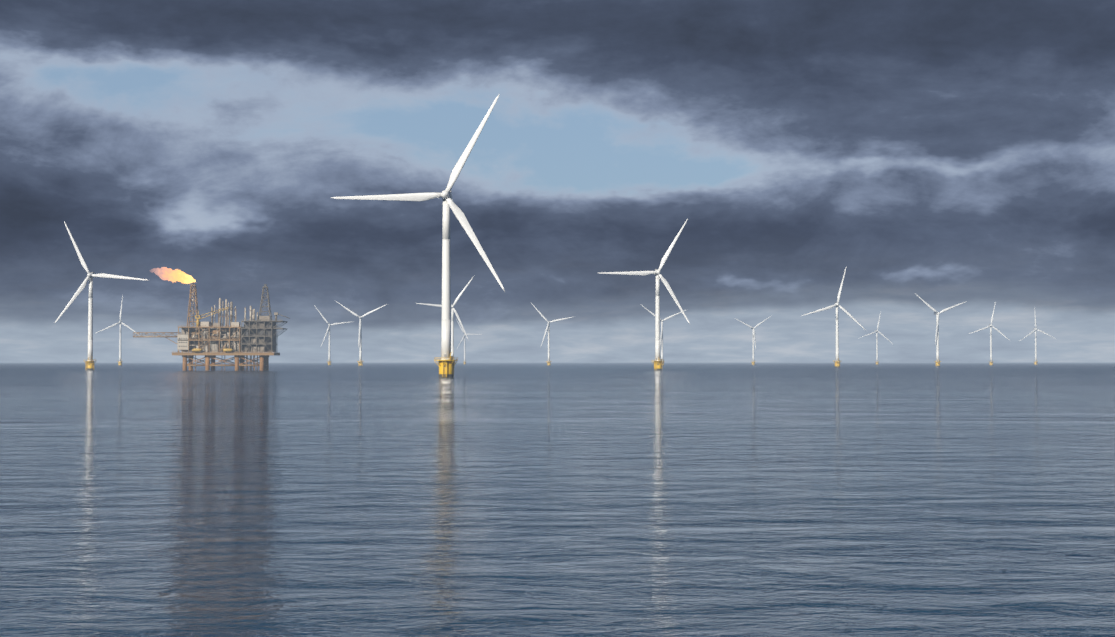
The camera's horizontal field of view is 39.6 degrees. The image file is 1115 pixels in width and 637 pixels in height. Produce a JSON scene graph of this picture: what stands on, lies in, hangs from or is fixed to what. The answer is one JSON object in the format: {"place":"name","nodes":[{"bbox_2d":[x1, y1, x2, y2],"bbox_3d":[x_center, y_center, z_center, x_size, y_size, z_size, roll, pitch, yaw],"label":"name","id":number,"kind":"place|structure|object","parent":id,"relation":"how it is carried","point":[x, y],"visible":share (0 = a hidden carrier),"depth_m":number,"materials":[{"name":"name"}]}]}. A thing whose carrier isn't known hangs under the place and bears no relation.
{"place":"outdoors","nodes":[
{"label":"outdoors","id":0,"kind":"place"},
{"bbox_2d":[0,362,1114,636],"bbox_3d":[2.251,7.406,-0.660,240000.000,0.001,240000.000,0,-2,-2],"label":"sea","id":1,"kind":"structure","parent":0,"point":[602,500],"depth_m":83.73,"materials":[{"name":"blue liquid"}]},
{"bbox_2d":[55,221,147,369],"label":"wind turbine","id":2,"kind":"object","parent":1,"relation":"on","point":[89,364],"visible":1,"depth_m":1470.02,"materials":[{"name":"metal"}]},
{"bbox_2d":[96,296,140,365],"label":"wind turbine","id":3,"kind":"object","parent":1,"relation":"on","point":[120,362],"visible":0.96,"depth_m":3184.37,"materials":[{"name":"metal"}]},
{"bbox_2d":[133,282,289,370],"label":"oil platform","id":4,"kind":"structure","parent":1,"relation":"on","point":[251,337],"depth_m":1378.99,"materials":[{"name":"metal"}]},
{"bbox_2d":[152,267,195,283],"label":"gas flare flame","id":5,"kind":"object","parent":4,"relation":"on","point":[166,273],"visible":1,"depth_m":1388.60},
{"bbox_2d":[314,305,349,365],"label":"wind turbine","id":6,"kind":"object","parent":1,"relation":"on","point":[329,362],"visible":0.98,"depth_m":3439.00,"materials":[{"name":"metal"}]},
{"bbox_2d":[336,301,384,365],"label":"wind turbine","id":7,"kind":"object","parent":1,"relation":"on","point":[360,362],"visible":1,"depth_m":2867.08,"materials":[{"name":"metal"}]},
{"bbox_2d":[331,94,504,376],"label":"wind turbine","id":8,"kind":"object","parent":1,"relation":"on","point":[446,363],"visible":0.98,"depth_m":763.90,"materials":[{"name":"metal"}]},
{"bbox_2d":[417,275,474,366],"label":"wind turbine","id":9,"kind":"object","parent":1,"relation":"on","point":[453,310],"visible":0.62,"depth_m":2298.80,"materials":[{"name":"metal"}]},
{"bbox_2d":[456,319,482,364],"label":"wind turbine","id":10,"kind":"object","parent":1,"relation":"on","point":[464,342],"visible":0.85,"depth_m":4600.39,"materials":[{"name":"metal"}]},
{"bbox_2d":[531,303,571,365],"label":"wind turbine","id":11,"kind":"object","parent":1,"relation":"on","point":[548,329],"visible":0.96,"depth_m":3214.46,"materials":[{"name":"metal"}]},
{"bbox_2d":[599,219,689,369],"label":"wind turbine","id":12,"kind":"object","parent":1,"relation":"on","point":[657,362],"visible":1,"depth_m":1421.36,"materials":[{"name":"metal"}]},
{"bbox_2d":[643,306,687,365],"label":"wind turbine","id":13,"kind":"object","parent":1,"relation":"on","point":[661,338],"visible":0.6,"depth_m":3093.43,"materials":[{"name":"metal"}]},
{"bbox_2d":[735,316,770,364],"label":"wind turbine","id":14,"kind":"object","parent":1,"relation":"on","point":[753,339],"visible":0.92,"depth_m":3774.55,"materials":[{"name":"metal"}]},
{"bbox_2d":[801,266,864,366],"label":"wind turbine","id":15,"kind":"object","parent":1,"relation":"on","point":[837,361],"visible":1,"depth_m":2217.79,"materials":[{"name":"metal"}]},
{"bbox_2d":[860,312,893,364],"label":"wind turbine","id":16,"kind":"object","parent":1,"relation":"on","point":[877,361],"visible":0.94,"depth_m":4096.71,"materials":[{"name":"metal"}]},
{"bbox_2d":[915,293,966,366],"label":"wind turbine","id":17,"kind":"object","parent":1,"relation":"on","point":[937,361],"visible":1,"depth_m":2620.78,"materials":[{"name":"metal"}]},
{"bbox_2d":[969,302,1009,364],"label":"wind turbine","id":18,"kind":"object","parent":1,"relation":"on","point":[995,328],"visible":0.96,"depth_m":3489.99,"materials":[{"name":"metal"}]},
{"bbox_2d":[1020,314,1055,364],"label":"wind turbine","id":19,"kind":"object","parent":1,"relation":"on","point":[1035,329],"visible":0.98,"depth_m":3882.51,"materials":[{"name":"metal"}]},
{"bbox_2d":[0,0,1114,361],"label":"sky","id":20,"kind":"structure","parent":0,"point":[948,153],"materials":[{"name":"grey"}]}
]}

